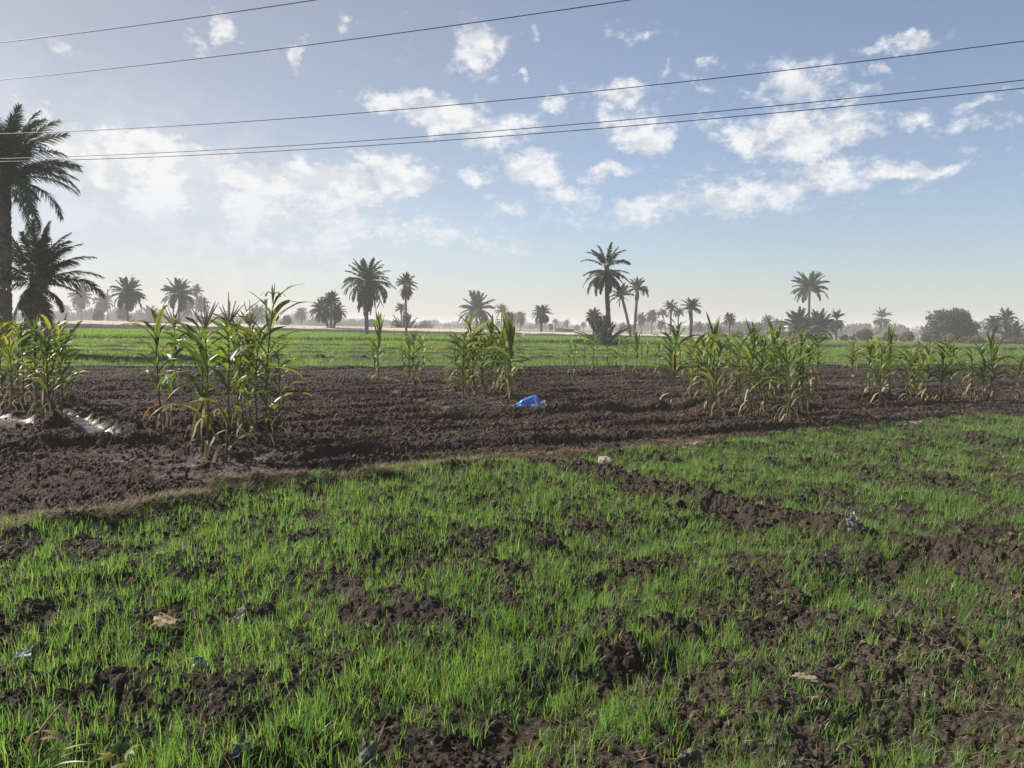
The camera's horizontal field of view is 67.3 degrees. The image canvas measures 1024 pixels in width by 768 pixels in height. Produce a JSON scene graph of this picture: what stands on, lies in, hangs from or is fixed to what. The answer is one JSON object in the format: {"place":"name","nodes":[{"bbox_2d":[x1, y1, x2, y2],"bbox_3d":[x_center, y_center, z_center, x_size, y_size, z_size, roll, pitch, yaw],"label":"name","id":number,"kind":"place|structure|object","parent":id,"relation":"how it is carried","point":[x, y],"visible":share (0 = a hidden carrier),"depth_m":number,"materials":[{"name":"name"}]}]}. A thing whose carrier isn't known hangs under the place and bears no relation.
{"place":"outdoors","nodes":[
{"label":"outdoors","id":0,"kind":"place"},
{"bbox_2d":[0,0,314,42],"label":"power cable","id":1,"kind":"object","parent":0,"point":[162,22],"visible":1,"depth_m":17.75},
{"bbox_2d":[1,0,628,79],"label":"power cable","id":2,"kind":"object","parent":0,"point":[332,41],"visible":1,"depth_m":18.60,"materials":[{"name":"rubber"}]},
{"bbox_2d":[0,423,717,541],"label":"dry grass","id":3,"kind":"structure","parent":0,"point":[274,476],"depth_m":7.84,"materials":[{"name":"plant"}]},
{"bbox_2d":[0,320,1023,767],"bbox_3d":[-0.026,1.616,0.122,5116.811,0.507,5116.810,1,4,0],"label":"ground","id":4,"kind":"structure","parent":0,"point":[302,452],"depth_m":5.69,"materials":[{"name":"soil"}]},
{"bbox_2d":[0,316,22,403],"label":"corn plant","id":5,"kind":"object","parent":4,"relation":"on","point":[3,378],"visible":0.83,"depth_m":14.72,"materials":[{"name":"green plant"}]},
{"bbox_2d":[0,333,37,411],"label":"corn plant","id":6,"kind":"object","parent":4,"relation":"on","point":[10,353],"visible":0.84,"depth_m":13.77,"materials":[{"name":"green plant"}]},
{"bbox_2d":[2,319,46,402],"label":"corn plant","id":7,"kind":"object","parent":4,"relation":"on","point":[18,353],"visible":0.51,"depth_m":15.45,"materials":[{"name":"green plant"}]},
{"bbox_2d":[4,311,52,410],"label":"corn plant","id":8,"kind":"object","parent":4,"relation":"on","point":[35,325],"visible":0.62,"depth_m":14.44,"materials":[{"name":"green plant"}]},
{"bbox_2d":[0,323,62,410],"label":"corn plant","id":9,"kind":"object","parent":4,"relation":"on","point":[22,343],"visible":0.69,"depth_m":14.66,"materials":[{"name":"green plant"}]},
{"bbox_2d":[0,102,83,348],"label":"date palm","id":10,"kind":"object","parent":4,"relation":"on","point":[21,146],"visible":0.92,"depth_m":37.41,"materials":[{"name":"green plant"}]},
{"bbox_2d":[2,314,89,422],"bbox_3d":[-7.464,-0.120,12.329,1.353,1.983,0.654,-3,6,-42],"label":"corn plant","id":11,"kind":"object","parent":4,"relation":"on","point":[46,320],"visible":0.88,"depth_m":12.42,"materials":[{"name":"green plant"}]},
{"bbox_2d":[26,703,69,767],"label":"dry stalk","id":12,"kind":"object","parent":4,"relation":"on","point":[64,712],"visible":0.97,"depth_m":2.93,"materials":[{"name":"plant"}]},
{"bbox_2d":[9,321,86,409],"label":"corn plant","id":13,"kind":"object","parent":4,"relation":"on","point":[46,333],"visible":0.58,"depth_m":14.62,"materials":[{"name":"green plant"}]},
{"bbox_2d":[26,327,76,423],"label":"corn plant","id":14,"kind":"object","parent":4,"relation":"on","point":[44,395],"visible":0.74,"depth_m":12.49,"materials":[{"name":"green plant"}]},
{"bbox_2d":[8,742,96,767],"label":"grass tuft","id":15,"kind":"object","parent":4,"relation":"on","point":[44,760],"visible":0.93,"depth_m":2.91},
{"bbox_2d":[0,218,106,355],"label":"date palm","id":16,"kind":"object","parent":4,"relation":"on","point":[41,257],"visible":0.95,"depth_m":34.51,"materials":[{"name":"green plant"}]},
{"bbox_2d":[38,313,82,348],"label":"date palm","id":17,"kind":"object","parent":4,"relation":"on","point":[76,325],"visible":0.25,"depth_m":40.30,"materials":[{"name":"green plant"}]},
{"bbox_2d":[22,331,99,420],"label":"corn plant","id":18,"kind":"object","parent":4,"relation":"on","point":[53,346],"visible":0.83,"depth_m":12.56,"materials":[{"name":"green plant"}]},
{"bbox_2d":[67,284,94,319],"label":"date palm","id":19,"kind":"object","parent":4,"relation":"on","point":[79,301],"visible":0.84,"depth_m":246.28,"materials":[{"name":"green plant"}]},
{"bbox_2d":[97,739,139,767],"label":"weed sprig","id":20,"kind":"object","parent":4,"relation":"on","point":[117,748],"visible":1,"depth_m":2.91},
{"bbox_2d":[107,275,146,324],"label":"date palm","id":21,"kind":"object","parent":4,"relation":"on","point":[129,296],"visible":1,"depth_m":129.96,"materials":[{"name":"green plant"}]},
{"bbox_2d":[106,305,191,433],"bbox_3d":[-5.323,-0.099,11.257,1.125,2.114,1.099,-1,5,-27],"label":"corn plant","id":22,"kind":"object","parent":4,"relation":"on","point":[157,320],"visible":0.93,"depth_m":11.32,"materials":[{"name":"green plant"}]},
{"bbox_2d":[152,612,178,629],"bbox_3d":[-2.026,1.384,4.481,0.191,0.067,0.077,3,5,29],"label":"rag","id":23,"kind":"object","parent":4,"relation":"on","point":[163,619],"visible":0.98,"depth_m":4.47,"materials":[{"name":"fabric"}]},
{"bbox_2d":[160,277,198,321],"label":"date palm","id":24,"kind":"object","parent":4,"relation":"on","point":[179,288],"visible":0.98,"depth_m":142.33,"materials":[{"name":"green plant"}]},
{"bbox_2d":[147,304,213,426],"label":"corn plant","id":25,"kind":"object","parent":4,"relation":"on","point":[169,384],"visible":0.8,"depth_m":11.84,"materials":[{"name":"green plant"}]},
{"bbox_2d":[142,297,229,461],"bbox_3d":[-3.941,0.065,9.540,0.904,2.285,1.274,0,4,-9],"label":"corn plant","id":26,"kind":"object","parent":4,"relation":"on","point":[197,341],"visible":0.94,"depth_m":9.52,"materials":[{"name":"green plant"}]},
{"bbox_2d":[143,317,257,446],"bbox_3d":[-4.241,0.033,10.612,1.483,1.905,0.959,1,4,0],"label":"corn plant","id":27,"kind":"object","parent":4,"relation":"on","point":[192,330],"visible":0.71,"depth_m":10.56,"materials":[{"name":"green plant"}]},
{"bbox_2d":[199,299,263,440],"bbox_3d":[-4.020,-0.062,11.046,0.647,2.355,1.457,2,4,8],"label":"corn plant","id":28,"kind":"object","parent":4,"relation":"on","point":[232,369],"visible":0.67,"depth_m":10.97,"materials":[{"name":"green plant"}]},
{"bbox_2d":[159,291,304,462],"bbox_3d":[-3.462,0.001,9.415,1.659,2.250,0.826,-2,5,-34],"label":"corn plant","id":29,"kind":"object","parent":4,"relation":"on","point":[222,352],"visible":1,"depth_m":9.34,"materials":[{"name":"green plant"}]},
{"bbox_2d":[185,313,290,434],"bbox_3d":[-4.087,-0.009,11.563,1.490,2.117,0.766,1,4,0],"label":"corn plant","id":30,"kind":"object","parent":4,"relation":"on","point":[238,397],"visible":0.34,"depth_m":11.52,"materials":[{"name":"green plant"}]},
{"bbox_2d":[229,740,249,761],"bbox_3d":[-1.063,1.435,3.013,0.093,0.054,0.052,-2,5,-33],"label":"plastic scrap","id":31,"kind":"object","parent":4,"relation":"on","point":[236,751],"visible":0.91,"depth_m":3.01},
{"bbox_2d":[219,299,287,431],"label":"corn plant","id":32,"kind":"object","parent":4,"relation":"on","point":[248,391],"visible":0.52,"depth_m":11.51,"materials":[{"name":"green plant"}]},
{"bbox_2d":[220,323,294,445],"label":"corn plant","id":33,"kind":"object","parent":4,"relation":"on","point":[248,359],"visible":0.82,"depth_m":10.71,"materials":[{"name":"green plant"}]},
{"bbox_2d":[216,284,322,445],"bbox_3d":[-3.392,-0.135,10.767,1.624,2.551,1.251,2,4,13],"label":"corn plant","id":34,"kind":"object","parent":4,"relation":"on","point":[273,314],"visible":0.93,"depth_m":10.71,"materials":[{"name":"green plant"}]},
{"bbox_2d":[246,335,310,434],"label":"corn plant","id":35,"kind":"object","parent":4,"relation":"on","point":[288,360],"visible":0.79,"depth_m":11.51,"materials":[{"name":"green plant"}]},
{"bbox_2d":[309,298,333,326],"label":"date palm","id":36,"kind":"object","parent":4,"relation":"on","point":[323,315],"visible":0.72,"depth_m":118.59,"materials":[{"name":"green plant"}]},
{"bbox_2d":[320,290,342,327],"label":"date palm","id":37,"kind":"object","parent":4,"relation":"on","point":[330,299],"visible":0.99,"depth_m":116.26,"materials":[{"name":"green plant"}]},
{"bbox_2d":[356,738,376,767],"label":"plastic scrap","id":38,"kind":"object","parent":4,"relation":"on","point":[368,749],"visible":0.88,"depth_m":3.09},
{"bbox_2d":[341,257,396,334],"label":"date palm","id":39,"kind":"object","parent":4,"relation":"on","point":[368,288],"visible":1,"depth_m":95.80,"materials":[{"name":"green plant"}]},
{"bbox_2d":[355,311,398,380],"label":"corn plant","id":40,"kind":"object","parent":4,"relation":"on","point":[379,323],"visible":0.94,"depth_m":22.78,"materials":[{"name":"green plant"}]},
{"bbox_2d":[54,320,703,338],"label":"sandy ground strip","id":41,"kind":"structure","parent":4,"relation":"on","point":[114,324],"depth_m":119.01,"materials":[{"name":"sand"}]},
{"bbox_2d":[395,272,417,332],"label":"date palm","id":42,"kind":"object","parent":4,"relation":"on","point":[405,290],"visible":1,"depth_m":111.51,"materials":[{"name":"green plant"}]},
{"bbox_2d":[398,331,425,384],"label":"corn plant","id":43,"kind":"object","parent":4,"relation":"on","point":[413,346],"visible":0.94,"depth_m":21.71,"materials":[{"name":"green plant"}]},
{"bbox_2d":[438,331,487,395],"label":"corn plant","id":44,"kind":"object","parent":4,"relation":"on","point":[463,347],"visible":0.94,"depth_m":18.89,"materials":[{"name":"green plant"}]},
{"bbox_2d":[444,314,499,390],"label":"corn plant","id":45,"kind":"object","parent":4,"relation":"on","point":[469,375],"visible":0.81,"depth_m":19.40,"materials":[{"name":"green plant"}]},
{"bbox_2d":[458,290,494,327],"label":"date palm","id":46,"kind":"object","parent":4,"relation":"on","point":[476,303],"visible":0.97,"depth_m":151.44,"materials":[{"name":"green plant"}]},
{"bbox_2d":[453,329,506,394],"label":"corn plant","id":47,"kind":"object","parent":4,"relation":"on","point":[485,345],"visible":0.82,"depth_m":19.19,"materials":[{"name":"green plant"}]},
{"bbox_2d":[478,311,514,386],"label":"corn plant","id":48,"kind":"object","parent":4,"relation":"on","point":[491,326],"visible":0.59,"depth_m":20.78,"materials":[{"name":"green plant"}]},
{"bbox_2d":[475,322,532,393],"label":"corn plant","id":49,"kind":"object","parent":4,"relation":"on","point":[500,341],"visible":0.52,"depth_m":19.23,"materials":[{"name":"green plant"}]},
{"bbox_2d":[484,305,532,399],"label":"corn plant","id":50,"kind":"object","parent":4,"relation":"on","point":[510,329],"visible":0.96,"depth_m":17.98,"materials":[{"name":"green plant"}]},
{"bbox_2d":[495,321,521,400],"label":"corn plant","id":51,"kind":"object","parent":4,"relation":"on","point":[504,341],"visible":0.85,"depth_m":18.06,"materials":[{"name":"green plant"}]},
{"bbox_2d":[0,412,1023,767],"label":"wheat shoots","id":52,"kind":"object","parent":4,"relation":"on","point":[170,744],"visible":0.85,"depth_m":4.79,"materials":[{"name":"plant"}]},
{"bbox_2d":[0,366,1023,767],"bbox_3d":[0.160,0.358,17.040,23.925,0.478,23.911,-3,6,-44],"label":"soil clods","id":53,"kind":"object","parent":4,"relation":"on","point":[524,567],"visible":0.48,"depth_m":6.37,"materials":[{"name":"soil"}]},
{"bbox_2d":[2,327,1023,366],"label":"green crop","id":54,"kind":"object","parent":4,"relation":"on","point":[100,334],"visible":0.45,"depth_m":63.16,"materials":[{"name":"plant"}]},
{"bbox_2d":[12,309,1023,337],"bbox_3d":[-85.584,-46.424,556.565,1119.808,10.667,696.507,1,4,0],"label":"distant woods","id":55,"kind":"object","parent":4,"relation":"on","point":[736,326],"visible":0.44,"depth_m":418.77,"materials":[{"name":"green plant"}]},
{"bbox_2d":[531,304,553,331],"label":"date palm","id":56,"kind":"object","parent":4,"relation":"on","point":[541,316],"visible":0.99,"depth_m":124.82,"materials":[{"name":"green plant"}]},
{"bbox_2d":[572,313,632,345],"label":"date palm","id":57,"kind":"object","parent":4,"relation":"on","point":[604,334],"visible":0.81,"depth_m":69.76,"materials":[{"name":"green plant"}]},
{"bbox_2d":[580,242,630,337],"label":"date palm","id":58,"kind":"object","parent":4,"relation":"on","point":[606,275],"visible":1,"depth_m":70.53,"materials":[{"name":"green plant"}]},
{"bbox_2d":[610,283,634,336],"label":"date palm","id":59,"kind":"object","parent":4,"relation":"on","point":[621,296],"visible":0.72,"depth_m":109.24,"materials":[{"name":"green plant"}]},
{"bbox_2d":[627,277,648,334],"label":"date palm","id":60,"kind":"object","parent":4,"relation":"on","point":[637,284],"visible":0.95,"depth_m":114.86,"materials":[{"name":"green plant"}]},
{"bbox_2d":[640,329,705,402],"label":"corn plant","id":61,"kind":"object","parent":4,"relation":"on","point":[671,339],"visible":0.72,"depth_m":17.27,"materials":[{"name":"green plant"}]},
{"bbox_2d":[638,314,708,403],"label":"corn plant","id":62,"kind":"object","parent":4,"relation":"on","point":[676,335],"visible":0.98,"depth_m":16.96,"materials":[{"name":"green plant"}]},
{"bbox_2d":[664,332,708,397],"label":"corn plant","id":63,"kind":"object","parent":4,"relation":"on","point":[689,370],"visible":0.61,"depth_m":18.96,"materials":[{"name":"green plant"}]},
{"bbox_2d":[679,297,701,338],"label":"date palm","id":64,"kind":"object","parent":4,"relation":"on","point":[692,304],"visible":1,"depth_m":103.90,"materials":[{"name":"green plant"}]},
{"bbox_2d":[678,748,703,767],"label":"plastic scrap","id":65,"kind":"object","parent":4,"relation":"on","point":[690,754],"visible":0.96,"depth_m":3.04,"materials":[{"name":"plastic"}]},
{"bbox_2d":[677,334,721,400],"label":"corn plant","id":66,"kind":"object","parent":4,"relation":"on","point":[698,360],"visible":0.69,"depth_m":17.74,"materials":[{"name":"green plant"}]},
{"bbox_2d":[690,312,730,399],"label":"corn plant","id":67,"kind":"object","parent":4,"relation":"on","point":[712,332],"visible":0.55,"depth_m":18.51,"materials":[{"name":"green plant"}]},
{"bbox_2d":[701,331,720,412],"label":"corn plant","id":68,"kind":"object","parent":4,"relation":"on","point":[712,345],"visible":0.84,"depth_m":15.55,"materials":[{"name":"green plant"}]},
{"bbox_2d":[689,339,739,415],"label":"corn plant","id":69,"kind":"object","parent":4,"relation":"on","point":[716,380],"visible":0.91,"depth_m":14.92,"materials":[{"name":"green plant"}]},
{"bbox_2d":[714,339,754,399],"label":"corn plant","id":70,"kind":"object","parent":4,"relation":"on","point":[737,362],"visible":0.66,"depth_m":18.61,"materials":[{"name":"green plant"}]},
{"bbox_2d":[714,331,773,408],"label":"corn plant","id":71,"kind":"object","parent":4,"relation":"on","point":[741,364],"visible":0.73,"depth_m":15.86,"materials":[{"name":"green plant"}]},
{"bbox_2d":[721,318,781,394],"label":"corn plant","id":72,"kind":"object","parent":4,"relation":"on","point":[754,344],"visible":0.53,"depth_m":20.51,"materials":[{"name":"green plant"}]},
{"bbox_2d":[725,328,779,417],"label":"corn plant","id":73,"kind":"object","parent":4,"relation":"on","point":[751,356],"visible":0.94,"depth_m":14.88,"materials":[{"name":"green plant"}]},
{"bbox_2d":[731,326,793,416],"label":"corn plant","id":74,"kind":"object","parent":4,"relation":"on","point":[757,379],"visible":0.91,"depth_m":14.89,"materials":[{"name":"green plant"}]},
{"bbox_2d":[731,328,793,414],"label":"corn plant","id":75,"kind":"object","parent":4,"relation":"on","point":[764,383],"visible":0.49,"depth_m":15.61,"materials":[{"name":"green plant"}]},
{"bbox_2d":[747,314,783,393],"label":"corn plant","id":76,"kind":"object","parent":4,"relation":"on","point":[773,338],"visible":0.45,"depth_m":19.99,"materials":[{"name":"green plant"}]},
{"bbox_2d":[744,330,812,417],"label":"corn plant","id":77,"kind":"object","parent":4,"relation":"on","point":[776,382],"visible":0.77,"depth_m":14.97,"materials":[{"name":"green plant"}]},
{"bbox_2d":[761,341,817,424],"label":"corn plant","id":78,"kind":"object","parent":4,"relation":"on","point":[793,381],"visible":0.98,"depth_m":13.64,"materials":[{"name":"green plant"}]},
{"bbox_2d":[761,327,825,421],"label":"corn plant","id":79,"kind":"object","parent":4,"relation":"on","point":[793,358],"visible":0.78,"depth_m":14.26,"materials":[{"name":"green plant"}]},
{"bbox_2d":[777,306,817,339],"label":"date palm","id":80,"kind":"object","parent":4,"relation":"on","point":[795,317],"visible":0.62,"depth_m":120.93,"materials":[{"name":"green plant"}]},
{"bbox_2d":[783,329,829,415],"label":"corn plant","id":81,"kind":"object","parent":4,"relation":"on","point":[802,370],"visible":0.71,"depth_m":15.44,"materials":[{"name":"green plant"}]},
{"bbox_2d":[790,270,829,339],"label":"date palm","id":82,"kind":"object","parent":4,"relation":"on","point":[806,288],"visible":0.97,"depth_m":135.62,"materials":[{"name":"green plant"}]},
{"bbox_2d":[796,330,834,387],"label":"corn plant","id":83,"kind":"object","parent":4,"relation":"on","point":[818,348],"visible":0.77,"depth_m":22.55,"materials":[{"name":"green plant"}]},
{"bbox_2d":[797,308,841,339],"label":"date palm","id":84,"kind":"object","parent":4,"relation":"on","point":[818,322],"visible":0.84,"depth_m":117.86,"materials":[{"name":"green plant"}]},
{"bbox_2d":[845,510,859,532],"bbox_3d":[2.838,1.149,6.412,0.120,0.177,0.124,1,4,0],"label":"rag","id":85,"kind":"object","parent":4,"relation":"on","point":[852,519],"visible":1,"depth_m":6.41,"materials":[{"name":"fabric"}]},
{"bbox_2d":[852,328,891,393],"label":"corn plant","id":86,"kind":"object","parent":4,"relation":"on","point":[869,347],"visible":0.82,"depth_m":18.97,"materials":[{"name":"green plant"}]},
{"bbox_2d":[852,340,901,402],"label":"corn plant","id":87,"kind":"object","parent":4,"relation":"on","point":[881,365],"visible":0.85,"depth_m":17.94,"materials":[{"name":"green plant"}]},
{"bbox_2d":[872,307,891,337],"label":"date palm","id":88,"kind":"object","parent":4,"relation":"on","point":[880,321],"visible":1,"depth_m":206.93,"materials":[{"name":"green plant"}]},
{"bbox_2d":[863,322,919,395],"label":"corn plant","id":89,"kind":"object","parent":4,"relation":"on","point":[890,336],"visible":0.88,"depth_m":18.67,"materials":[{"name":"green plant"}]},
{"bbox_2d":[884,346,932,402],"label":"corn plant","id":90,"kind":"object","parent":4,"relation":"on","point":[907,371],"visible":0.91,"depth_m":18.16,"materials":[{"name":"green plant"}]},
{"bbox_2d":[895,336,941,396],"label":"corn plant","id":91,"kind":"object","parent":4,"relation":"on","point":[916,344],"visible":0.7,"depth_m":19.70,"materials":[{"name":"green plant"}]},
{"bbox_2d":[902,348,950,399],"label":"corn plant","id":92,"kind":"object","parent":4,"relation":"on","point":[931,373],"visible":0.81,"depth_m":19.25,"materials":[{"name":"green plant"}]},
{"bbox_2d":[908,339,947,399],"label":"corn plant","id":93,"kind":"object","parent":4,"relation":"on","point":[928,360],"visible":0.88,"depth_m":19.17,"materials":[{"name":"green plant"}]},
{"bbox_2d":[921,343,963,398],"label":"corn plant","id":94,"kind":"object","parent":4,"relation":"on","point":[943,356],"visible":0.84,"depth_m":19.43,"materials":[{"name":"green plant"}]},
{"bbox_2d":[931,340,969,399],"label":"corn plant","id":95,"kind":"object","parent":4,"relation":"on","point":[950,373],"visible":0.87,"depth_m":19.49,"materials":[{"name":"green plant"}]},
{"bbox_2d":[920,307,981,342],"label":"broadleaf tree","id":96,"kind":"object","parent":4,"relation":"on","point":[950,321],"visible":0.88,"depth_m":116.13,"materials":[{"name":"green plant"}]},
{"bbox_2d":[957,346,980,398],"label":"corn plant","id":97,"kind":"object","parent":4,"relation":"on","point":[971,359],"visible":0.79,"depth_m":19.99,"materials":[{"name":"green plant"}]},
{"bbox_2d":[962,341,1007,400],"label":"corn plant","id":98,"kind":"object","parent":4,"relation":"on","point":[986,355],"visible":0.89,"depth_m":19.36,"materials":[{"name":"green plant"}]},
{"bbox_2d":[961,327,1020,400],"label":"corn plant","id":99,"kind":"object","parent":4,"relation":"on","point":[991,345],"visible":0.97,"depth_m":19.24,"materials":[{"name":"green plant"}]},
{"bbox_2d":[982,315,1005,336],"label":"date palm","id":100,"kind":"object","parent":4,"relation":"on","point":[993,323],"visible":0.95,"depth_m":119.78,"materials":[{"name":"green plant"}]},
{"bbox_2d":[992,320,1023,339],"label":"date palm","id":101,"kind":"object","parent":4,"relation":"on","point":[1012,330],"visible":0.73,"depth_m":114.60,"materials":[{"name":"green plant"}]},
{"bbox_2d":[996,355,1023,401],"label":"corn plant","id":102,"kind":"object","parent":4,"relation":"on","point":[1021,364],"visible":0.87,"depth_m":19.31,"materials":[{"name":"green plant"}]},
{"bbox_2d":[0,88,1023,161],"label":"power cable","id":103,"kind":"object","parent":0,"point":[550,132],"visible":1,"depth_m":20.58,"materials":[{"name":"rubber"}]},
{"bbox_2d":[0,80,1023,158],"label":"power cable","id":104,"kind":"object","parent":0,"point":[546,126],"visible":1,"depth_m":20.84,"materials":[{"name":"rubber"}]},
{"bbox_2d":[0,0,1023,331],"label":"sky","id":105,"kind":"structure","parent":0,"point":[912,209],"materials":[{"name":"blue"}]},
{"bbox_2d":[2,41,1023,133],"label":"power cable","id":106,"kind":"object","parent":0,"point":[549,95],"visible":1,"depth_m":20.55,"materials":[{"name":"rubber"}]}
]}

